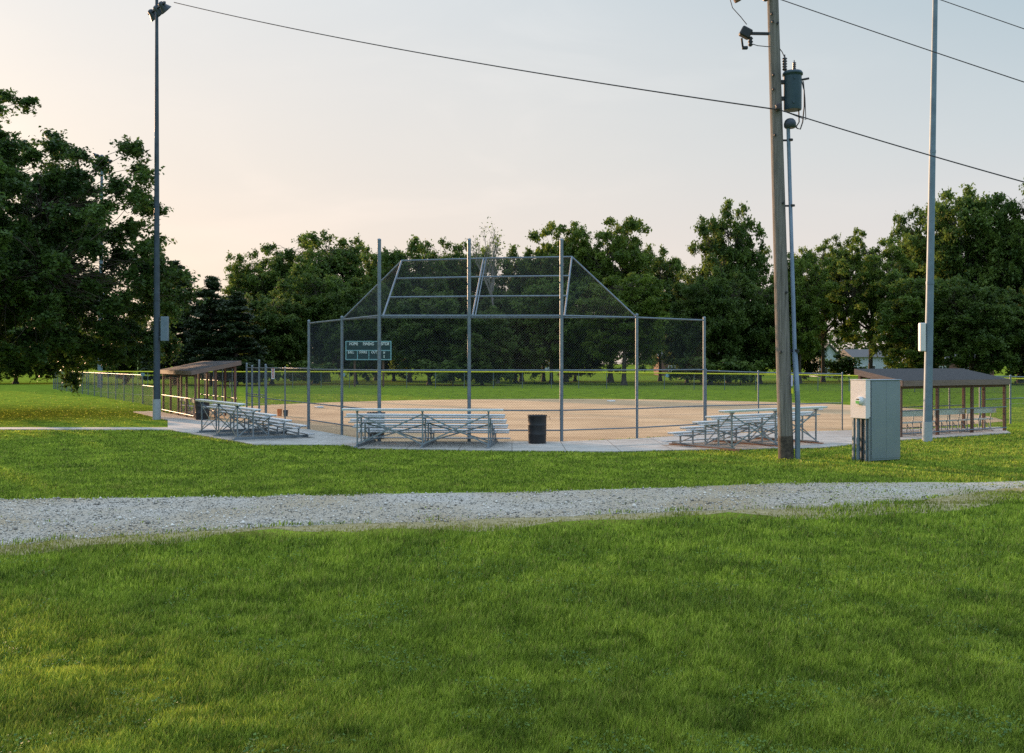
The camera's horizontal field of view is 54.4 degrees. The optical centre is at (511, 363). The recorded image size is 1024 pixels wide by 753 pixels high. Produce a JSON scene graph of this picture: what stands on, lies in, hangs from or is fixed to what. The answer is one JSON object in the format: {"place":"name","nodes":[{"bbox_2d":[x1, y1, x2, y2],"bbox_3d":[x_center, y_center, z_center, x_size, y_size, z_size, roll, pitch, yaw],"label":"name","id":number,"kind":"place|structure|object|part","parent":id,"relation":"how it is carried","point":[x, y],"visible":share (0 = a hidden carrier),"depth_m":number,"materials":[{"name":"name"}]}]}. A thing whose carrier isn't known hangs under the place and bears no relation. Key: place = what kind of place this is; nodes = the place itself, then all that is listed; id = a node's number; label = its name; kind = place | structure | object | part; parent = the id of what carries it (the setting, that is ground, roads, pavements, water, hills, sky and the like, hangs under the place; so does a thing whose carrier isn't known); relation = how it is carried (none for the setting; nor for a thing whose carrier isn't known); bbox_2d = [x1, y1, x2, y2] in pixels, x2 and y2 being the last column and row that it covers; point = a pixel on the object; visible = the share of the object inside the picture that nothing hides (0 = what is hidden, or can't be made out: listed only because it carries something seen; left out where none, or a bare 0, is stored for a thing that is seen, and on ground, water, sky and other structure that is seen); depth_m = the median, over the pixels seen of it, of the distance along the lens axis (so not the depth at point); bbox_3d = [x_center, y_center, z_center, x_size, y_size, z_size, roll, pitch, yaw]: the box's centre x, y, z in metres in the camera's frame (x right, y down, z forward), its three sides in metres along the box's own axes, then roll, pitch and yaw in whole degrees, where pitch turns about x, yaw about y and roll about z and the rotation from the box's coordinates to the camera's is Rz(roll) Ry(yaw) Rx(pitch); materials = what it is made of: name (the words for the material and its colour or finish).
{"place":"outdoors","nodes":[
{"label":"outdoors","id":0,"kind":"place"},
{"bbox_2d":[0,411,1010,451],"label":"concrete path","id":1,"kind":"structure","parent":0,"point":[188,425],"depth_m":32.91,"materials":[{"name":"grey concrete"}]},
{"bbox_2d":[160,361,240,418],"bbox_3d":[-15.949,1.205,50.453,2.364,2.720,8.034,0,0,-30],"label":"dugout","id":2,"kind":"object","parent":1,"relation":"on","point":[186,371],"visible":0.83,"depth_m":49.23,"materials":[{"name":"grey metal"}]},
{"bbox_2d":[195,398,209,419],"bbox_3d":[-14.271,2.079,45.900,0.685,0.973,0.684,0,0,40],"label":"trash barrel","id":3,"kind":"object","parent":1,"relation":"on","point":[198,410],"visible":0.68,"depth_m":45.65,"materials":[{"name":"black metal"}]},
{"bbox_2d":[195,399,313,439],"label":"bleachers","id":4,"kind":"object","parent":1,"relation":"on","point":[263,418],"visible":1,"depth_m":35.38,"materials":[{"name":"metal"}]},
{"bbox_2d":[342,408,510,447],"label":"bleachers","id":5,"kind":"object","parent":1,"relation":"on","point":[492,427],"visible":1,"depth_m":31.38,"materials":[{"name":"metal"}]},
{"bbox_2d":[527,414,549,443],"bbox_3d":[0.815,2.104,32.200,0.643,0.923,0.644,0,0,-43],"label":"trash barrel","id":6,"kind":"object","parent":1,"relation":"on","point":[536,429],"visible":1,"depth_m":31.95,"materials":[{"name":"black metal"}]},
{"bbox_2d":[661,406,827,450],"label":"bleachers","id":7,"kind":"object","parent":1,"relation":"on","point":[735,425],"visible":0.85,"depth_m":31.25,"materials":[{"name":"metal"}]},
{"bbox_2d":[903,411,932,434],"bbox_3d":[14.344,2.111,35.900,2.000,0.912,0.500,0,0,-33],"label":"team bench","id":8,"kind":"object","parent":1,"relation":"on","point":[913,413],"visible":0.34,"depth_m":35.78,"materials":[{"name":"metal"}]},
{"bbox_2d":[854,368,1010,436],"bbox_3d":[15.831,1.371,37.332,6.584,2.387,2.094,0,0,-33],"label":"dugout","id":9,"kind":"object","parent":1,"relation":"on","point":[955,378],"visible":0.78,"depth_m":36.97,"materials":[{"name":"grey metal"}]},
{"bbox_2d":[932,409,964,433],"bbox_3d":[16.068,2.111,37.009,1.800,0.912,0.500,0,0,-33],"label":"team bench","id":10,"kind":"object","parent":1,"relation":"on","point":[955,412],"visible":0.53,"depth_m":36.98,"materials":[{"name":"metal"}]},
{"bbox_2d":[959,408,995,431],"bbox_3d":[17.751,2.111,38.090,1.900,0.912,0.500,0,0,-33],"label":"team bench","id":11,"kind":"object","parent":1,"relation":"on","point":[980,409],"visible":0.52,"depth_m":37.98,"materials":[{"name":"metal"}]},
{"bbox_2d":[0,364,1023,751],"bbox_3d":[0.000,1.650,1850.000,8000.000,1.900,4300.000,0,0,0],"label":"ground","id":12,"kind":"structure","parent":0,"point":[44,390],"depth_m":35.66,"materials":[{"name":"green plant"}]},
{"bbox_2d":[0,317,55,383],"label":"broadleaf tree","id":13,"kind":"object","parent":12,"relation":"on","point":[13,331],"visible":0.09,"depth_m":127.79,"materials":[{"name":"green plant"}]},
{"bbox_2d":[41,319,96,380],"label":"broadleaf tree","id":14,"kind":"object","parent":12,"relation":"on","point":[87,366],"visible":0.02,"depth_m":134.26,"materials":[{"name":"green plant"}]},
{"bbox_2d":[53,371,142,402],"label":"foul line fence","id":15,"kind":"object","parent":12,"relation":"on","point":[89,379],"visible":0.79,"depth_m":74.75,"materials":[{"name":"metal"}]},
{"bbox_2d":[93,153,112,387],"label":"light pole","id":16,"kind":"object","parent":12,"relation":"on","point":[101,261],"visible":0.24,"depth_m":109.39,"materials":[{"name":"metal"}]},
{"bbox_2d":[0,87,210,395],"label":"tree","id":17,"kind":"object","parent":12,"relation":"on","point":[48,283],"visible":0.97,"depth_m":48.65,"materials":[{"name":"green plant"}]},
{"bbox_2d":[88,319,153,382],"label":"broadleaf tree","id":18,"kind":"object","parent":12,"relation":"on","point":[124,367],"visible":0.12,"depth_m":127.14,"materials":[{"name":"green plant"}]},
{"bbox_2d":[142,384,160,405],"bbox_3d":[-21.780,1.950,60.285,0.222,1.300,8.876,0,0,-26],"label":"fence","id":19,"kind":"object","parent":12,"relation":"on","point":[146,386],"visible":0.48,"depth_m":62.47,"materials":[{"name":"metal"}]},
{"bbox_2d":[148,0,170,419],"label":"light pole","id":20,"kind":"object","parent":12,"relation":"on","point":[161,324],"visible":1,"depth_m":46.52,"materials":[{"name":"metal"}]},
{"bbox_2d":[135,259,198,384],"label":"pine tree","id":21,"kind":"object","parent":12,"relation":"on","point":[172,329],"visible":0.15,"depth_m":122.93,"materials":[{"name":"green plant"}]},
{"bbox_2d":[163,275,242,385],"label":"pine tree","id":22,"kind":"object","parent":12,"relation":"on","point":[201,327],"visible":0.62,"depth_m":118.89,"materials":[{"name":"green plant"}]},
{"bbox_2d":[197,291,275,385],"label":"pine tree","id":23,"kind":"object","parent":12,"relation":"on","point":[234,308],"visible":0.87,"depth_m":116.96,"materials":[{"name":"green plant"}]},
{"bbox_2d":[220,248,280,336],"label":"broadleaf tree","id":24,"kind":"object","parent":12,"relation":"on","point":[245,279],"visible":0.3,"depth_m":147.94,"materials":[{"name":"green plant"}]},
{"bbox_2d":[241,350,283,383],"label":"shrub","id":25,"kind":"object","parent":12,"relation":"on","point":[269,357],"visible":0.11,"depth_m":120.27,"materials":[{"name":"green plant"}]},
{"bbox_2d":[238,289,311,384],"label":"broadleaf tree","id":26,"kind":"object","parent":12,"relation":"on","point":[279,337],"visible":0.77,"depth_m":123.99,"materials":[{"name":"green plant"}]},
{"bbox_2d":[251,235,324,380],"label":"broadleaf tree","id":27,"kind":"object","parent":12,"relation":"on","point":[280,264],"visible":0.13,"depth_m":149.00,"materials":[{"name":"green plant"}]},
{"bbox_2d":[281,356,336,382],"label":"shrub","id":28,"kind":"object","parent":12,"relation":"on","point":[301,363],"visible":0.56,"depth_m":121.16,"materials":[{"name":"green plant"}]},
{"bbox_2d":[268,262,351,383],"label":"broadleaf tree","id":29,"kind":"object","parent":12,"relation":"on","point":[329,283],"visible":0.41,"depth_m":129.85,"materials":[{"name":"green plant"}]},
{"bbox_2d":[275,229,373,381],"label":"broadleaf tree","id":30,"kind":"object","parent":12,"relation":"on","point":[344,261],"visible":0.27,"depth_m":144.07,"materials":[{"name":"green plant"}]},
{"bbox_2d":[317,275,394,383],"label":"broadleaf tree","id":31,"kind":"object","parent":12,"relation":"on","point":[348,300],"visible":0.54,"depth_m":124.30,"materials":[{"name":"green plant"}]},
{"bbox_2d":[345,341,390,386],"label":"scoreboard","id":32,"kind":"object","parent":12,"relation":"on","point":[385,350],"visible":0.84,"depth_m":111.88,"materials":[{"name":"teal metal"}]},
{"bbox_2d":[355,242,408,380],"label":"broadleaf tree","id":33,"kind":"object","parent":12,"relation":"on","point":[368,263],"visible":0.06,"depth_m":153.13,"materials":[{"name":"green plant"}]},
{"bbox_2d":[376,352,414,380],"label":"broadleaf tree","id":34,"kind":"object","parent":12,"relation":"on","point":[386,365],"visible":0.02,"depth_m":149.94,"materials":[{"name":"green plant"}]},
{"bbox_2d":[362,234,458,381],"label":"broadleaf tree","id":35,"kind":"object","parent":12,"relation":"on","point":[395,257],"visible":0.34,"depth_m":137.90,"materials":[{"name":"green plant"}]},
{"bbox_2d":[381,287,466,384],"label":"broadleaf tree","id":36,"kind":"object","parent":12,"relation":"on","point":[416,328],"visible":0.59,"depth_m":121.11,"materials":[{"name":"green plant"}]},
{"bbox_2d":[411,236,472,308],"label":"broadleaf tree","id":37,"kind":"object","parent":12,"relation":"on","point":[459,252],"visible":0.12,"depth_m":148.01,"materials":[{"name":"green plant"}]},
{"bbox_2d":[417,350,489,385],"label":"shrub","id":38,"kind":"object","parent":12,"relation":"on","point":[450,364],"visible":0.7,"depth_m":117.24,"materials":[{"name":"green plant"}]},
{"bbox_2d":[443,245,504,326],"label":"broadleaf tree","id":39,"kind":"object","parent":12,"relation":"on","point":[463,304],"visible":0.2,"depth_m":147.24,"materials":[{"name":"green plant"}]},
{"bbox_2d":[443,304,519,385],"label":"broadleaf tree","id":40,"kind":"object","parent":12,"relation":"on","point":[496,350],"visible":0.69,"depth_m":118.37,"materials":[{"name":"green plant"}]},
{"bbox_2d":[471,217,505,383],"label":"sparse tree","id":41,"kind":"object","parent":12,"relation":"on","point":[487,251],"visible":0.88,"depth_m":132.59,"materials":[{"name":"green plant"}]},
{"bbox_2d":[478,354,515,383],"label":"shrub","id":42,"kind":"object","parent":12,"relation":"on","point":[504,366],"visible":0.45,"depth_m":118.79,"materials":[{"name":"green plant"}]},
{"bbox_2d":[476,289,544,382],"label":"broadleaf tree","id":43,"kind":"object","parent":12,"relation":"on","point":[518,358],"visible":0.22,"depth_m":131.87,"materials":[{"name":"green plant"}]},
{"bbox_2d":[481,243,541,381],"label":"broadleaf tree","id":44,"kind":"object","parent":12,"relation":"on","point":[512,251],"visible":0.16,"depth_m":143.99,"materials":[{"name":"green plant"}]},
{"bbox_2d":[0,497,1023,752],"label":"grass","id":45,"kind":"structure","parent":12,"relation":"on","point":[230,711],"depth_m":9.21,"materials":[{"name":"green plant"}]},
{"bbox_2d":[0,429,1023,503],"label":"lawn grass","id":46,"kind":"structure","parent":12,"relation":"on","point":[228,489],"depth_m":24.43,"materials":[{"name":"green plant"}]},
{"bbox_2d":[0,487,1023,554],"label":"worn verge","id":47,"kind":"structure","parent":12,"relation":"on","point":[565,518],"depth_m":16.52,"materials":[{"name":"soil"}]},
{"bbox_2d":[0,390,1023,431],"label":"grass","id":48,"kind":"structure","parent":12,"relation":"on","point":[13,417],"depth_m":63.51,"materials":[{"name":"green plant"}]},
{"bbox_2d":[510,247,563,381],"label":"broadleaf tree","id":49,"kind":"object","parent":12,"relation":"on","point":[543,378],"visible":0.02,"depth_m":144.15,"materials":[{"name":"green plant"}]},
{"bbox_2d":[55,371,1023,393],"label":"outfield fence","id":50,"kind":"object","parent":12,"relation":"on","point":[733,384],"visible":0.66,"depth_m":105.30,"materials":[{"name":"metal"}]},
{"bbox_2d":[83,324,1004,365],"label":"woods","id":51,"kind":"object","parent":12,"relation":"on","point":[840,347],"visible":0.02,"depth_m":327.42,"materials":[{"name":"green plant"}]},
{"bbox_2d":[509,277,592,383],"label":"broadleaf tree","id":52,"kind":"object","parent":12,"relation":"on","point":[542,328],"visible":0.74,"depth_m":126.35,"materials":[{"name":"green plant"}]},
{"bbox_2d":[523,220,600,381],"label":"broadleaf tree","id":53,"kind":"object","parent":12,"relation":"on","point":[569,245],"visible":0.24,"depth_m":139.69,"materials":[{"name":"green plant"}]},
{"bbox_2d":[548,349,607,380],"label":"broadleaf tree","id":54,"kind":"object","parent":12,"relation":"on","point":[595,365],"visible":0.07,"depth_m":145.68,"materials":[{"name":"green plant"}]},
{"bbox_2d":[563,215,663,382],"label":"broadleaf tree","id":55,"kind":"object","parent":12,"relation":"on","point":[622,252],"visible":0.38,"depth_m":135.57,"materials":[{"name":"green plant"}]},
{"bbox_2d":[571,272,675,384],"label":"broadleaf tree","id":56,"kind":"object","parent":12,"relation":"on","point":[628,298],"visible":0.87,"depth_m":120.15,"materials":[{"name":"green plant"}]},
{"bbox_2d":[632,243,693,380],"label":"broadleaf tree","id":57,"kind":"object","parent":12,"relation":"on","point":[662,268],"visible":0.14,"depth_m":148.41,"materials":[{"name":"green plant"}]},
{"bbox_2d":[660,271,712,382],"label":"broadleaf tree","id":58,"kind":"object","parent":12,"relation":"on","point":[675,295],"visible":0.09,"depth_m":136.94,"materials":[{"name":"green plant"}]},
{"bbox_2d":[654,353,718,375],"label":"house","id":59,"kind":"structure","parent":12,"relation":"on","point":[664,371],"depth_m":200.00,"materials":[{"name":"brick"}]},
{"bbox_2d":[666,351,732,384],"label":"shrub","id":60,"kind":"object","parent":12,"relation":"on","point":[688,363],"visible":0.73,"depth_m":123.09,"materials":[{"name":"green plant"}]},
{"bbox_2d":[670,265,756,383],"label":"broadleaf tree","id":61,"kind":"object","parent":12,"relation":"on","point":[724,315],"visible":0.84,"depth_m":125.93,"materials":[{"name":"green plant"}]},
{"bbox_2d":[680,197,773,382],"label":"broadleaf tree","id":62,"kind":"object","parent":12,"relation":"on","point":[741,253],"visible":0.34,"depth_m":136.16,"materials":[{"name":"green plant"}]},
{"bbox_2d":[720,355,771,384],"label":"shrub","id":63,"kind":"object","parent":12,"relation":"on","point":[731,365],"visible":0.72,"depth_m":120.79,"materials":[{"name":"green plant"}]},
{"bbox_2d":[734,275,796,383],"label":"broadleaf tree","id":64,"kind":"object","parent":12,"relation":"on","point":[759,332],"visible":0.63,"depth_m":127.77,"materials":[{"name":"green plant"}]},
{"bbox_2d":[730,0,808,459],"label":"utility pole","id":65,"kind":"object","parent":12,"relation":"on","point":[792,82],"visible":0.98,"depth_m":27.05,"materials":[{"name":"brown wood"}]},
{"bbox_2d":[174,2,776,109],"bbox_3d":[-4.398,-11.973,36.960,30.625,10.224,0.033,0,0,41],"label":"overhead cable","id":66,"kind":"object","parent":65,"relation":"attached to","point":[501,66],"visible":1,"depth_m":33.09,"materials":[{"name":"black plastic"}]},
{"bbox_2d":[779,110,1023,182],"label":"overhead cable","id":67,"kind":"object","parent":65,"relation":"attached to","point":[902,147],"visible":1,"depth_m":25.64,"materials":[{"name":"black plastic"}]},
{"bbox_2d":[782,0,1023,81],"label":"overhead cable","id":68,"kind":"object","parent":65,"relation":"attached to","point":[901,40],"visible":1,"depth_m":25.85,"materials":[{"name":"black plastic"}]},
{"bbox_2d":[941,0,1023,28],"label":"overhead cable","id":69,"kind":"object","parent":65,"relation":"attached to","point":[982,14],"visible":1,"depth_m":25.00,"materials":[{"name":"black plastic"}]},
{"bbox_2d":[765,317,829,380],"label":"broadleaf tree","id":70,"kind":"object","parent":12,"relation":"on","point":[811,366],"visible":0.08,"depth_m":148.08,"materials":[{"name":"green plant"}]},
{"bbox_2d":[766,252,839,383],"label":"broadleaf tree","id":71,"kind":"object","parent":12,"relation":"on","point":[810,301],"visible":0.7,"depth_m":129.97,"materials":[{"name":"green plant"}]},
{"bbox_2d":[789,233,859,381],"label":"broadleaf tree","id":72,"kind":"object","parent":12,"relation":"on","point":[834,323],"visible":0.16,"depth_m":141.30,"materials":[{"name":"green plant"}]},
{"bbox_2d":[812,343,836,376],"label":"house","id":73,"kind":"structure","parent":12,"relation":"on","point":[831,351],"depth_m":190.00,"materials":[{"name":"white"}]},
{"bbox_2d":[816,351,867,380],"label":"shrub","id":74,"kind":"object","parent":12,"relation":"on","point":[845,365],"visible":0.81,"depth_m":148.27,"materials":[{"name":"green plant"}]},
{"bbox_2d":[840,349,892,374],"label":"house","id":75,"kind":"structure","parent":12,"relation":"on","point":[860,353],"depth_m":195.00,"materials":[{"name":"white"}]},
{"bbox_2d":[818,227,919,368],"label":"broadleaf tree","id":76,"kind":"object","parent":12,"relation":"on","point":[864,278],"visible":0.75,"depth_m":134.06,"materials":[{"name":"green plant"}]},
{"bbox_2d":[850,379,900,461],"bbox_3d":[9.724,1.505,26.715,1.372,2.190,0.600,0,0,-26],"label":"electrical cabinet","id":77,"kind":"object","parent":12,"relation":"on","point":[875,410],"visible":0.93,"depth_m":26.49,"materials":[{"name":"silver metal"}]},
{"bbox_3d":[9.965,1.500,26.526,1.035,2.020,0.012,0,0,-26],"label":"door panel","id":78,"kind":"part","parent":77,"relation":"part of","materials":[{"name":"silver metal"}]},
{"bbox_2d":[883,359,938,368],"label":"shrub","id":79,"kind":"object","parent":12,"relation":"on","point":[906,367],"visible":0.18,"depth_m":127.57,"materials":[{"name":"green plant"}]},
{"bbox_2d":[884,204,938,279],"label":"broadleaf tree","id":80,"kind":"object","parent":12,"relation":"on","point":[900,221],"visible":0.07,"depth_m":145.93,"materials":[{"name":"green plant"}]},
{"bbox_2d":[866,269,957,368],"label":"broadleaf tree","id":81,"kind":"object","parent":12,"relation":"on","point":[900,317],"visible":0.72,"depth_m":125.83,"materials":[{"name":"green plant"}]},
{"bbox_2d":[918,0,937,441],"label":"light pole","id":82,"kind":"object","parent":12,"relation":"on","point":[925,337],"visible":0.98,"depth_m":33.27,"materials":[{"name":"metal"}]},
{"bbox_2d":[897,182,1023,368],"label":"broadleaf tree","id":83,"kind":"object","parent":12,"relation":"on","point":[971,213],"visible":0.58,"depth_m":136.27,"materials":[{"name":"green plant"}]},
{"bbox_2d":[939,354,993,374],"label":"house","id":84,"kind":"structure","parent":12,"relation":"on","point":[951,366],"depth_m":185.00,"materials":[{"name":"brick"}]},
{"bbox_2d":[933,275,1023,377],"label":"broadleaf tree","id":85,"kind":"object","parent":12,"relation":"on","point":[980,336],"visible":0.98,"depth_m":121.30,"materials":[{"name":"green plant"}]},
{"bbox_2d":[974,178,1023,382],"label":"broadleaf tree","id":86,"kind":"object","parent":12,"relation":"on","point":[1006,237],"visible":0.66,"depth_m":133.97,"materials":[{"name":"green plant"}]},
{"bbox_2d":[979,375,1023,425],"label":"foul line fence","id":87,"kind":"object","parent":12,"relation":"on","point":[1009,398],"visible":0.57,"depth_m":43.01,"materials":[{"name":"metal"}]},
{"bbox_2d":[998,285,1023,382],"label":"broadleaf tree","id":88,"kind":"object","parent":12,"relation":"on","point":[1017,298],"visible":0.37,"depth_m":125.57,"materials":[{"name":"green plant"}]},
{"bbox_2d":[0,480,1023,546],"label":"gravel road","id":89,"kind":"structure","parent":0,"point":[583,498],"depth_m":18.38,"materials":[{"name":"grey gravel"}]},
{"bbox_2d":[0,0,1023,363],"label":"sky","id":90,"kind":"structure","parent":0,"point":[269,133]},
{"bbox_2d":[171,399,1000,440],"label":"infield dirt","id":91,"kind":"structure","parent":0,"point":[515,419],"depth_m":50.09,"materials":[{"name":"soil"}]},
{"bbox_2d":[180,396,192,414],"bbox_3d":[-16.467,2.111,50.501,0.500,0.912,2.200,0,0,-30],"label":"team bench","id":92,"kind":"object","parent":91,"relation":"on","point":[184,404],"visible":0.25,"depth_m":50.40,"materials":[{"name":"metal"}]},
{"bbox_2d":[246,360,266,417],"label":"gate","id":93,"kind":"structure","parent":91,"relation":"on","point":[252,396],"depth_m":45.66,"materials":[{"name":"metal"}]},
{"bbox_2d":[266,366,306,427],"bbox_3d":[-9.474,1.350,41.754,0.081,2.500,5.730,0,0,-30],"label":"chain link fence","id":94,"kind":"object","parent":91,"relation":"on","point":[285,400],"visible":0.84,"depth_m":41.88,"materials":[{"name":"metal"}]},
{"bbox_2d":[367,412,384,438],"bbox_3d":[-4.722,2.139,34.600,0.643,0.923,0.644,0,0,-43],"label":"trash barrel","id":95,"kind":"object","parent":91,"relation":"on","point":[382,434],"visible":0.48,"depth_m":34.40,"materials":[{"name":"black metal"}]},
{"bbox_2d":[307,238,705,440],"bbox_3d":[-0.959,-0.780,35.154,15.404,6.760,5.592,0,0,10],"label":"backstop","id":96,"kind":"object","parent":91,"relation":"on","point":[377,316],"visible":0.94,"depth_m":33.94,"materials":[{"name":"metal"}]},
{"bbox_2d":[96,391,1014,419],"bbox_3d":[-0.916,2.592,67.333,97.028,0.001,40.980,0,0,14],"label":"chalk line","id":97,"kind":"object","parent":91,"relation":"on","point":[557,418],"visible":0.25,"depth_m":52.56,"materials":[{"name":"white paint"}]},
{"bbox_2d":[706,369,842,432],"bbox_3d":[10.047,1.385,37.903,6.514,2.430,0.126,0,0,-24],"label":"chain link fence","id":98,"kind":"object","parent":91,"relation":"on","point":[758,395],"visible":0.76,"depth_m":37.68,"materials":[{"name":"metal"}]}
]}

